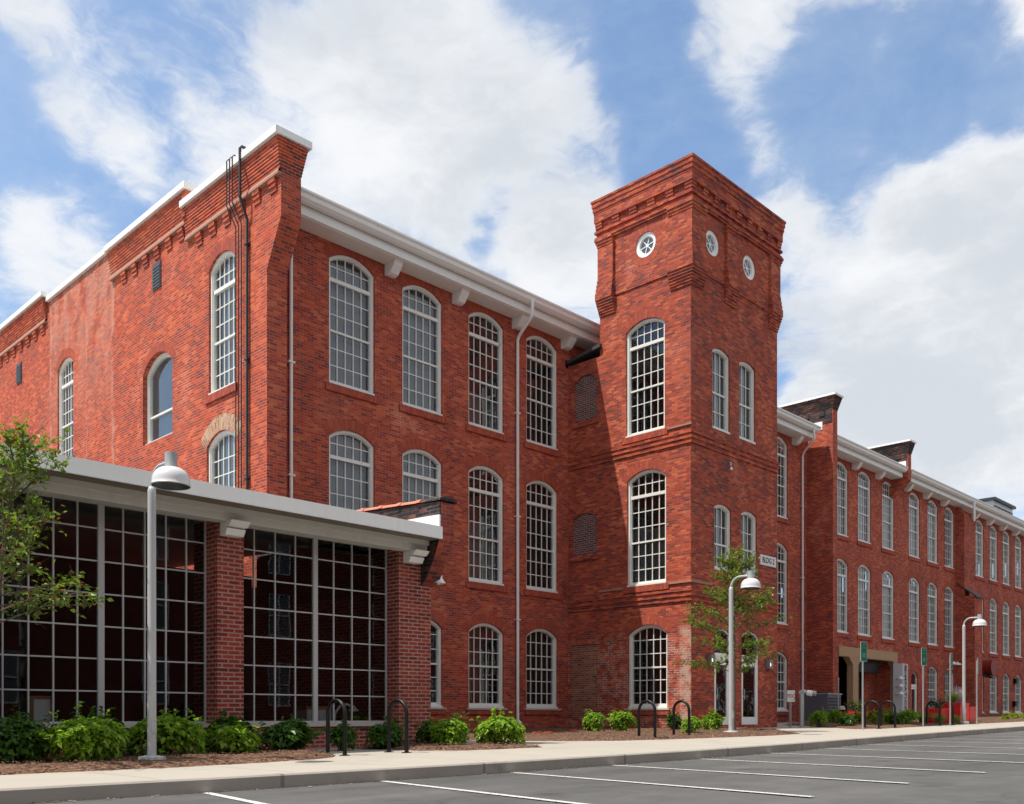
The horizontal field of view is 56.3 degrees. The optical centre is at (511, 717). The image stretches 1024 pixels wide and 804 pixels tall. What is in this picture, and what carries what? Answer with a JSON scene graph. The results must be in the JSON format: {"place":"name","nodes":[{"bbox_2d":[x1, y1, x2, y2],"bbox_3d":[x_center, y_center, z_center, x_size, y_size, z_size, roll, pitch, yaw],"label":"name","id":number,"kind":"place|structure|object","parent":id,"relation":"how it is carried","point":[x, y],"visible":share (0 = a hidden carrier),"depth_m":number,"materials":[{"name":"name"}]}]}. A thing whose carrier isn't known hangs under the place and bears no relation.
{"place":"outdoors","nodes":[
{"label":"outdoors","id":0,"kind":"place"},
{"bbox_2d":[296,706,331,720],"bbox_3d":[-3.858,-0.045,18.560,0.440,0.330,0.600,0,0,44],"label":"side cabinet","id":1,"kind":"object","parent":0,"point":[304,712],"visible":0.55,"depth_m":18.39,"materials":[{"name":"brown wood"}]},
{"bbox_2d":[0,715,1023,787],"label":"sidewalk","id":2,"kind":"structure","parent":0,"point":[365,758],"depth_m":14.82,"materials":[{"name":"concrete"}]},
{"bbox_2d":[0,749,335,774],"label":"mulch bed","id":3,"kind":"object","parent":2,"relation":"on","point":[73,766],"visible":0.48,"depth_m":12.43,"materials":[{"name":"brown wood"}]},
{"bbox_2d":[0,702,61,762],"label":"shrub","id":4,"kind":"object","parent":3,"relation":"on","point":[20,739],"visible":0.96,"depth_m":12.38,"materials":[{"name":"green plant"}]},
{"bbox_2d":[0,414,113,624],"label":"young tree","id":5,"kind":"object","parent":3,"relation":"on","point":[19,461],"visible":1,"depth_m":12.13,"materials":[{"name":"green plant"}]},
{"bbox_2d":[34,701,133,761],"bbox_3d":[-5.676,0.224,12.695,1.008,0.884,1.197,0,0,44],"label":"shrub","id":6,"kind":"object","parent":3,"relation":"on","point":[83,738],"visible":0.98,"depth_m":12.49,"materials":[{"name":"green plant"}]},
{"bbox_2d":[58,706,136,756],"bbox_3d":[-6.030,0.245,13.708,1.083,0.828,1.140,0,0,25],"label":"shrub","id":7,"kind":"object","parent":3,"relation":"on","point":[128,745],"visible":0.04,"depth_m":13.83,"materials":[{"name":"green plant"}]},
{"bbox_2d":[137,451,190,759],"bbox_3d":[-4.647,-1.417,12.709,0.997,4.100,0.504,0,0,44],"label":"street lamp","id":8,"kind":"object","parent":3,"relation":"on","point":[168,474],"visible":0.95,"depth_m":12.88,"materials":[{"name":"metal"}]},
{"bbox_2d":[125,707,208,755],"bbox_3d":[-5.129,0.248,14.201,1.208,0.802,0.956,0,0,4],"label":"shrub","id":9,"kind":"object","parent":3,"relation":"on","point":[177,733],"visible":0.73,"depth_m":14.02,"materials":[{"name":"green plant"}]},
{"bbox_2d":[200,708,268,750],"bbox_3d":[-4.552,0.234,15.384,1.059,0.802,1.077,0,0,44],"label":"shrub","id":10,"kind":"object","parent":3,"relation":"on","point":[223,721],"visible":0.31,"depth_m":15.32,"materials":[{"name":"green plant"}]},
{"bbox_2d":[206,720,263,753],"bbox_3d":[-4.279,0.340,14.724,0.840,0.594,0.836,0,0,-6],"label":"shrub","id":11,"kind":"object","parent":3,"relation":"on","point":[236,738],"visible":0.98,"depth_m":14.56,"materials":[{"name":"green plant"}]},
{"bbox_2d":[256,714,325,750],"bbox_3d":[-3.592,0.273,15.526,1.083,0.707,1.096,0,0,5],"label":"shrub","id":12,"kind":"object","parent":3,"relation":"on","point":[293,733],"visible":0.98,"depth_m":15.39,"materials":[{"name":"green plant"}]},
{"bbox_2d":[0,443,456,757],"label":"brick annex","id":13,"kind":"object","parent":2,"relation":"on","point":[343,607],"visible":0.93,"depth_m":18.96,"materials":[{"name":"brick"}]},
{"bbox_2d":[29,696,51,721],"bbox_3d":[-7.053,-0.110,14.339,0.030,0.420,0.340,0,0,44],"label":"framed board","id":14,"kind":"object","parent":13,"relation":"on","point":[40,707],"visible":0.73,"depth_m":14.32,"materials":[{"name":"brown wood"}]},
{"bbox_2d":[0,493,205,723],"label":"window","id":15,"kind":"structure","parent":13,"relation":"in","point":[100,527],"depth_m":14.88,"materials":[{"name":"metal"}]},
{"bbox_2d":[244,529,386,722],"bbox_3d":[-3.647,-1.685,17.673,0.065,3.570,3.350,0,0,44],"label":"window","id":16,"kind":"structure","parent":13,"relation":"in","point":[314,558],"depth_m":17.65,"materials":[{"name":"metal"}]},
{"bbox_2d":[326,698,349,755],"bbox_3d":[-2.763,0.150,15.035,0.617,0.897,0.170,0,0,44],"label":"bike rack","id":17,"kind":"object","parent":2,"relation":"on","point":[339,701],"visible":0.82,"depth_m":14.95,"materials":[{"name":"black metal"}]},
{"bbox_2d":[321,719,359,750],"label":"shrub","id":18,"kind":"object","parent":2,"relation":"on","point":[336,735],"visible":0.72,"depth_m":16.68,"materials":[{"name":"green plant"}]},
{"bbox_2d":[0,726,793,772],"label":"bark chips","id":19,"kind":"object","parent":2,"relation":"on","point":[222,754],"visible":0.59,"depth_m":14.36,"materials":[{"name":"brown wood"}]},
{"bbox_2d":[385,698,411,752],"bbox_3d":[-1.895,0.137,15.850,0.617,0.897,0.170,0,0,43],"label":"bike rack","id":20,"kind":"object","parent":2,"relation":"on","point":[394,701],"visible":0.99,"depth_m":15.79,"materials":[{"name":"black metal"}]},
{"bbox_2d":[355,742,540,750],"bbox_3d":[-1.131,0.559,17.671,2.860,0.162,2.750,0,0,44],"label":"mulch bed","id":21,"kind":"object","parent":2,"relation":"on","point":[428,747],"visible":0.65,"depth_m":16.90,"materials":[{"name":"brown wood"}]},
{"bbox_2d":[364,716,404,748],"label":"shrub","id":22,"kind":"object","parent":21,"relation":"on","point":[377,733],"visible":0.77,"depth_m":17.09,"materials":[{"name":"green plant"}]},
{"bbox_2d":[413,719,440,742],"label":"shrub","id":23,"kind":"object","parent":21,"relation":"on","point":[419,733],"visible":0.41,"depth_m":18.20,"materials":[{"name":"green plant"}]},
{"bbox_2d":[429,712,472,744],"bbox_3d":[-1.189,0.239,17.848,0.878,0.696,0.760,0,0,44],"label":"shrub","id":24,"kind":"object","parent":21,"relation":"on","point":[452,730],"visible":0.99,"depth_m":17.62,"materials":[{"name":"green plant"}]},
{"bbox_2d":[472,706,525,744],"bbox_3d":[-0.242,0.183,17.968,1.021,0.792,0.984,0,0,18],"label":"shrub","id":25,"kind":"object","parent":21,"relation":"on","point":[501,728],"visible":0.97,"depth_m":17.81,"materials":[{"name":"green plant"}]},
{"bbox_2d":[0,124,1023,729],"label":"mill building","id":26,"kind":"structure","parent":2,"relation":"on","point":[254,316],"depth_m":31.16,"materials":[{"name":"brick"}]},
{"bbox_2d":[55,348,75,456],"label":"window","id":27,"kind":"structure","parent":26,"relation":"in","point":[68,352],"depth_m":33.03,"materials":[{"name":"paint"}]},
{"bbox_2d":[140,342,175,444],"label":"window","id":28,"kind":"structure","parent":26,"relation":"in","point":[159,388],"depth_m":28.28,"materials":[{"name":"paint"}]},
{"bbox_2d":[200,413,242,486],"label":"window","id":29,"kind":"structure","parent":26,"relation":"in","point":[226,453],"depth_m":25.46,"materials":[{"name":"paint"}]},
{"bbox_2d":[204,238,239,404],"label":"window","id":30,"kind":"structure","parent":26,"relation":"in","point":[226,290],"depth_m":25.46,"materials":[{"name":"paint"}]},
{"bbox_2d":[322,243,380,404],"bbox_3d":[-4.593,-11.110,26.956,0.415,4.240,2.031,0,0,44],"label":"window","id":31,"kind":"structure","parent":26,"relation":"in","point":[350,292],"depth_m":27.07,"materials":[{"name":"glass"}]},
{"bbox_2d":[322,419,380,509],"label":"window","id":32,"kind":"structure","parent":26,"relation":"in","point":[350,454],"depth_m":27.07,"materials":[{"name":"glass"}]},
{"bbox_2d":[396,274,447,423],"bbox_3d":[-2.787,-11.110,28.798,0.415,4.240,2.031,0,0,44],"label":"window","id":33,"kind":"structure","parent":26,"relation":"in","point":[421,320],"depth_m":28.99,"materials":[{"name":"glass"}]},
{"bbox_2d":[397,438,447,584],"bbox_3d":[-2.787,-6.205,28.798,0.415,4.270,2.031,0,0,44],"label":"window","id":34,"kind":"structure","parent":26,"relation":"in","point":[421,471],"depth_m":28.92,"materials":[{"name":"glass"}]},
{"bbox_2d":[431,609,447,713],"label":"window","id":35,"kind":"structure","parent":26,"relation":"in","point":[436,708],"depth_m":29.26,"materials":[{"name":"paint"}]},
{"bbox_2d":[463,302,508,441],"bbox_3d":[-0.924,-11.110,30.697,0.415,4.240,2.031,0,0,44],"label":"window","id":36,"kind":"structure","parent":26,"relation":"in","point":[485,344],"depth_m":30.90,"materials":[{"name":"glass"}]},
{"bbox_2d":[463,613,508,713],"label":"window","id":37,"kind":"structure","parent":26,"relation":"in","point":[485,640],"depth_m":30.87,"materials":[{"name":"glass"}]},
{"bbox_2d":[464,456,508,592],"bbox_3d":[-0.924,-6.205,30.697,0.415,4.270,2.031,0,0,44],"label":"window","id":38,"kind":"structure","parent":26,"relation":"in","point":[485,493],"depth_m":30.88,"materials":[{"name":"glass"}]},
{"bbox_2d":[523,326,560,457],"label":"window","id":39,"kind":"structure","parent":26,"relation":"in","point":[540,364],"depth_m":32.80,"materials":[{"name":"glass"}]},
{"bbox_2d":[522,471,561,599],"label":"window","id":40,"kind":"structure","parent":26,"relation":"in","point":[540,504],"depth_m":32.79,"materials":[{"name":"glass"}]},
{"bbox_2d":[522,619,561,714],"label":"window","id":41,"kind":"structure","parent":26,"relation":"in","point":[540,643],"depth_m":32.74,"materials":[{"name":"glass"}]},
{"bbox_2d":[620,308,670,444],"bbox_3d":[4.434,-11.150,31.230,2.031,4.240,0.415,0,0,44],"label":"window","id":42,"kind":"structure","parent":26,"relation":"in","point":[646,340],"depth_m":31.41,"materials":[{"name":"glass"}]},
{"bbox_2d":[629,223,661,265],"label":"round window","id":43,"kind":"structure","parent":26,"relation":"in","point":[646,243],"depth_m":31.12,"materials":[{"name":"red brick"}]},
{"bbox_2d":[622,459,671,593],"bbox_3d":[4.470,-6.225,31.195,2.031,4.270,0.415,0,0,44],"label":"window","id":44,"kind":"structure","parent":26,"relation":"in","point":[647,489],"depth_m":31.36,"materials":[{"name":"glass"}]},
{"bbox_2d":[623,615,672,714],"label":"window","id":45,"kind":"structure","parent":26,"relation":"in","point":[647,643],"depth_m":31.30,"materials":[{"name":"glass"}]},
{"bbox_2d":[706,221,723,264],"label":"round window","id":46,"kind":"structure","parent":26,"relation":"in","point":[711,240],"depth_m":30.84,"materials":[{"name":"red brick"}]},
{"bbox_2d":[710,341,731,433],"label":"window","id":47,"kind":"structure","parent":26,"relation":"in","point":[717,396],"depth_m":31.51,"materials":[{"name":"glass"}]},
{"bbox_2d":[714,629,728,724],"bbox_3d":[6.653,-1.310,31.404,0.684,3.160,1.080,0,0,44],"label":"door","id":48,"kind":"structure","parent":26,"relation":"in","point":[725,722],"depth_m":31.45,"materials":[{"name":"white glass"}]},
{"bbox_2d":[712,497,733,571],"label":"window","id":49,"kind":"structure","parent":26,"relation":"in","point":[718,515],"depth_m":31.56,"materials":[{"name":"glass"}]},
{"bbox_2d":[724,632,757,724],"bbox_3d":[7.871,-1.320,32.646,0.684,3.180,1.240,0,0,44],"label":"door","id":50,"kind":"structure","parent":26,"relation":"in","point":[745,720],"depth_m":32.76,"materials":[{"name":"white glass"}]},
{"bbox_2d":[737,354,756,444],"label":"window","id":51,"kind":"structure","parent":26,"relation":"in","point":[743,388],"depth_m":32.66,"materials":[{"name":"glass"}]},
{"bbox_2d":[739,504,758,576],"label":"window","id":52,"kind":"structure","parent":26,"relation":"in","point":[745,534],"depth_m":32.74,"materials":[{"name":"glass"}]},
{"bbox_2d":[739,247,758,287],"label":"round window","id":53,"kind":"structure","parent":26,"relation":"in","point":[746,265],"depth_m":32.40,"materials":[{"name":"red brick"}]},
{"bbox_2d":[777,432,789,524],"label":"window","id":54,"kind":"structure","parent":26,"relation":"in","point":[783,518],"depth_m":44.51,"materials":[{"name":"glass"}]},
{"bbox_2d":[777,536,789,629],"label":"window","id":55,"kind":"structure","parent":26,"relation":"in","point":[780,625],"depth_m":44.51,"materials":[{"name":"glass"}]},
{"bbox_2d":[777,645,789,714],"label":"window","id":56,"kind":"structure","parent":26,"relation":"in","point":[780,711],"depth_m":44.51,"materials":[{"name":"glass"}]},
{"bbox_2d":[837,457,849,541],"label":"window","id":57,"kind":"structure","parent":26,"relation":"in","point":[840,536],"depth_m":48.99,"materials":[{"name":"glass"}]},
{"bbox_2d":[837,552,849,637],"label":"window","id":58,"kind":"structure","parent":26,"relation":"in","point":[840,633],"depth_m":48.99,"materials":[{"name":"glass"}]},
{"bbox_2d":[856,467,872,548],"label":"window","id":59,"kind":"structure","parent":26,"relation":"in","point":[861,541],"depth_m":50.78,"materials":[{"name":"glass"}]},
{"bbox_2d":[856,559,872,640],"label":"window","id":60,"kind":"structure","parent":26,"relation":"in","point":[861,635],"depth_m":50.78,"materials":[{"name":"glass"}]},
{"bbox_2d":[881,477,895,554],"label":"window","id":61,"kind":"structure","parent":26,"relation":"in","point":[885,548],"depth_m":52.89,"materials":[{"name":"glass"}]},
{"bbox_2d":[881,565,895,643],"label":"window","id":62,"kind":"structure","parent":26,"relation":"in","point":[885,638],"depth_m":52.89,"materials":[{"name":"glass"}]},
{"bbox_2d":[893,663,907,713],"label":"vertical sign","id":63,"kind":"object","parent":26,"relation":"attached to","point":[900,685],"visible":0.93,"depth_m":52.89,"materials":[{"name":"silver metal"}]},
{"bbox_2d":[907,572,921,646],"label":"window","id":64,"kind":"structure","parent":26,"relation":"in","point":[913,575],"depth_m":55.46,"materials":[{"name":"glass"}]},
{"bbox_2d":[908,489,921,562],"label":"window","id":65,"kind":"structure","parent":26,"relation":"in","point":[912,508],"depth_m":55.46,"materials":[{"name":"glass"}]},
{"bbox_2d":[926,662,938,707],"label":"window","id":66,"kind":"structure","parent":26,"relation":"in","point":[931,665],"depth_m":57.47,"materials":[{"name":"paint"}]},
{"bbox_2d":[926,577,939,649],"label":"window","id":67,"kind":"structure","parent":26,"relation":"in","point":[930,645],"depth_m":57.47,"materials":[{"name":"glass"}]},
{"bbox_2d":[927,497,939,567],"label":"window","id":68,"kind":"structure","parent":26,"relation":"in","point":[930,562],"depth_m":57.47,"materials":[{"name":"glass"}]},
{"bbox_2d":[943,582,955,651],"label":"window","id":69,"kind":"structure","parent":26,"relation":"in","point":[947,585],"depth_m":59.41,"materials":[{"name":"glass"}]},
{"bbox_2d":[944,504,955,572],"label":"window","id":70,"kind":"structure","parent":26,"relation":"in","point":[950,568],"depth_m":59.41,"materials":[{"name":"glass"}]},
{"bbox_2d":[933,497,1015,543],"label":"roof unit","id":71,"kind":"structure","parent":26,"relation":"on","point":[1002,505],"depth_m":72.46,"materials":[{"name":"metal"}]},
{"bbox_2d":[975,517,984,581],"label":"window","id":72,"kind":"structure","parent":26,"relation":"in","point":[979,577],"depth_m":63.16,"materials":[{"name":"glass"}]},
{"bbox_2d":[982,659,996,677],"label":"drum sign","id":73,"kind":"object","parent":26,"relation":"attached to","point":[989,667],"visible":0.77,"depth_m":61.89,"materials":[{"name":"metal"}]},
{"bbox_2d":[989,523,998,585],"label":"window","id":74,"kind":"structure","parent":26,"relation":"in","point":[994,581],"depth_m":65.15,"materials":[{"name":"glass"}]},
{"bbox_2d":[989,594,998,657],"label":"window","id":75,"kind":"structure","parent":26,"relation":"in","point":[992,654],"depth_m":65.08,"materials":[{"name":"glass"}]},
{"bbox_2d":[989,672,998,714],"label":"window","id":76,"kind":"structure","parent":26,"relation":"in","point":[994,712],"depth_m":65.18,"materials":[{"name":"paint"}]},
{"bbox_2d":[1002,670,1010,713],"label":"window","id":77,"kind":"structure","parent":26,"relation":"in","point":[1005,672],"depth_m":66.79,"materials":[{"name":"paint"}]},
{"bbox_2d":[1002,529,1011,588],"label":"window","id":78,"kind":"structure","parent":26,"relation":"in","point":[1006,585],"depth_m":66.84,"materials":[{"name":"glass"}]},
{"bbox_2d":[1002,597,1011,658],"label":"window","id":79,"kind":"structure","parent":26,"relation":"in","point":[1004,602],"depth_m":66.79,"materials":[{"name":"glass"}]},
{"bbox_2d":[1014,534,1022,592],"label":"window","id":80,"kind":"structure","parent":26,"relation":"in","point":[1017,538],"depth_m":68.70,"materials":[{"name":"glass"}]},
{"bbox_2d":[1014,601,1022,660],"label":"window","id":81,"kind":"structure","parent":26,"relation":"in","point":[1017,603],"depth_m":68.66,"materials":[{"name":"glass"}]},
{"bbox_2d":[1014,671,1023,713],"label":"window","id":82,"kind":"structure","parent":26,"relation":"in","point":[1017,673],"depth_m":68.81,"materials":[{"name":"paint"}]},
{"bbox_2d":[466,727,800,740],"bbox_3d":[2.160,0.452,26.454,10.360,0.283,11.900,0,0,44],"label":"mulch bed","id":83,"kind":"object","parent":2,"relation":"on","point":[626,736],"visible":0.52,"depth_m":23.33,"materials":[{"name":"brown wood"}]},
{"bbox_2d":[582,709,605,730],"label":"shrub","id":84,"kind":"object","parent":83,"relation":"on","point":[591,720],"visible":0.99,"depth_m":26.27,"materials":[{"name":"green plant"}]},
{"bbox_2d":[603,707,636,730],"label":"shrub","id":85,"kind":"object","parent":83,"relation":"on","point":[622,720],"visible":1,"depth_m":26.56,"materials":[{"name":"green plant"}]},
{"bbox_2d":[665,711,682,729],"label":"shrub","id":86,"kind":"object","parent":83,"relation":"on","point":[678,721],"visible":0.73,"depth_m":27.33,"materials":[{"name":"green plant"}]},
{"bbox_2d":[680,716,702,732],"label":"shrub","id":87,"kind":"object","parent":83,"relation":"on","point":[696,723],"visible":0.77,"depth_m":24.45,"materials":[{"name":"green plant"}]},
{"bbox_2d":[701,707,724,729],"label":"shrub","id":88,"kind":"object","parent":83,"relation":"on","point":[712,721],"visible":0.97,"depth_m":27.18,"materials":[{"name":"green plant"}]},
{"bbox_2d":[672,542,792,729],"bbox_3d":[6.161,-2.261,26.768,2.827,5.481,2.569,0,0,44],"label":"young tree","id":89,"kind":"object","parent":83,"relation":"on","point":[739,604],"visible":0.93,"depth_m":26.80,"materials":[{"name":"green plant"}]},
{"bbox_2d":[724,570,760,731],"bbox_3d":[5.765,-1.593,23.969,0.997,4.100,0.504,0,0,44],"label":"street lamp","id":90,"kind":"object","parent":83,"relation":"on","point":[750,582],"visible":0.93,"depth_m":24.14,"materials":[{"name":"metal"}]},
{"bbox_2d":[638,700,656,737],"bbox_3d":[3.049,0.050,21.590,0.170,0.897,0.617,0,0,-44],"label":"bike rack","id":91,"kind":"object","parent":2,"relation":"on","point":[639,716],"visible":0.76,"depth_m":21.54,"materials":[{"name":"black metal"}]},
{"bbox_2d":[672,700,690,734],"bbox_3d":[4.021,0.033,22.696,0.170,0.897,0.617,0,0,-43],"label":"bike rack","id":92,"kind":"object","parent":2,"relation":"on","point":[689,716],"visible":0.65,"depth_m":22.66,"materials":[{"name":"black metal"}]},
{"bbox_2d":[787,690,794,727],"bbox_3d":[9.583,-0.237,32.895,0.340,1.380,0.081,0,0,-26],"label":"hydrant sign","id":93,"kind":"object","parent":2,"relation":"on","point":[790,696],"visible":0.95,"depth_m":32.88,"materials":[{"name":"metal"}]},
{"bbox_2d":[799,690,816,727],"bbox_3d":[10.164,-0.277,32.988,0.434,1.358,0.788,0,0,44],"label":"standpipe","id":94,"kind":"object","parent":2,"relation":"on","point":[802,693],"visible":0.93,"depth_m":32.72,"materials":[{"name":"metal"}]},
{"bbox_2d":[861,642,866,729],"bbox_3d":[10.654,-0.905,29.015,0.256,2.758,0.078,0,0,-26],"label":"post sign","id":95,"kind":"object","parent":2,"relation":"on","point":[863,651],"visible":0.95,"depth_m":29.01,"materials":[{"name":"metal"}]},
{"bbox_2d":[786,714,1023,728],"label":"mulch bed","id":96,"kind":"object","parent":2,"relation":"on","point":[982,719],"visible":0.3,"depth_m":34.83,"materials":[{"name":"brown wood"}]},
{"bbox_2d":[808,708,829,726],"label":"shrub","id":97,"kind":"object","parent":96,"relation":"on","point":[822,718],"visible":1,"depth_m":33.06,"materials":[{"name":"green plant"}]},
{"bbox_2d":[804,692,841,720],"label":"air conditioner","id":98,"kind":"object","parent":96,"relation":"on","point":[820,701],"visible":0.63,"depth_m":42.60,"materials":[{"name":"metal"}]},
{"bbox_2d":[836,711,858,725],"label":"shrub","id":99,"kind":"object","parent":96,"relation":"on","point":[846,719],"visible":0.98,"depth_m":31.86,"materials":[{"name":"green plant"}]},
{"bbox_2d":[898,708,920,723],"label":"shrub","id":100,"kind":"object","parent":96,"relation":"on","point":[905,717],"visible":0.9,"depth_m":34.99,"materials":[{"name":"green plant"}]},
{"bbox_2d":[921,648,926,726],"bbox_3d":[14.005,-0.970,32.546,0.256,2.779,0.078,0,0,-26],"label":"post sign","id":101,"kind":"object","parent":96,"relation":"on","point":[923,656],"visible":0.94,"depth_m":32.53,"materials":[{"name":"metal"}]},
{"bbox_2d":[941,703,968,721],"bbox_3d":[17.057,-0.157,37.032,0.940,0.792,0.990,0,0,42],"label":"planter","id":102,"kind":"object","parent":96,"relation":"on","point":[958,709],"visible":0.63,"depth_m":36.52,"materials":[{"name":"red plastic"}]},
{"bbox_2d":[959,614,986,723],"bbox_3d":[17.232,-1.782,35.763,0.997,4.100,0.504,0,0,44],"label":"street lamp","id":103,"kind":"object","parent":96,"relation":"on","point":[979,622],"visible":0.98,"depth_m":35.94,"materials":[{"name":"metal"}]},
{"bbox_2d":[924,708,948,722],"bbox_3d":[16.092,-0.043,36.262,0.740,0.592,0.990,0,0,42],"label":"planter","id":104,"kind":"object","parent":2,"relation":"on","point":[944,711],"visible":0.45,"depth_m":35.92,"materials":[{"name":"red plastic"}]},
{"bbox_2d":[949,653,952,725],"bbox_3d":[15.370,-0.927,33.509,0.077,2.644,0.256,0,0,42],"label":"post sign","id":105,"kind":"object","parent":2,"relation":"on","point":[950,661],"visible":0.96,"depth_m":33.49,"materials":[{"name":"metal"}]},
{"bbox_2d":[0,0,1023,597],"label":"sky","id":106,"kind":"structure","parent":0,"point":[886,137],"materials":[{"name":"blue"}]},
{"bbox_2d":[33,731,1023,803],"bbox_3d":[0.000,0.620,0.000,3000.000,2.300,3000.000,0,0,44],"label":"ground","id":107,"kind":"structure","parent":0,"point":[1001,781],"depth_m":10.73,"materials":[{"name":"grey asphalt"}]},
{"bbox_2d":[383,781,585,803],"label":"parking line","id":108,"kind":"object","parent":107,"relation":"on","point":[488,793],"visible":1,"depth_m":9.58,"materials":[{"name":"paint"}]},
{"bbox_2d":[0,726,1023,803],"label":"kerb","id":109,"kind":"structure","parent":107,"relation":"on","point":[65,792],"depth_m":11.56,"materials":[{"name":"concrete"}]},
{"bbox_2d":[511,772,812,796],"bbox_3d":[1.404,0.740,10.888,0.098,0.001,4.842,0,0,-35],"label":"parking line","id":110,"kind":"object","parent":107,"relation":"on","point":[671,785],"visible":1,"depth_m":10.37,"materials":[{"name":"paint"}]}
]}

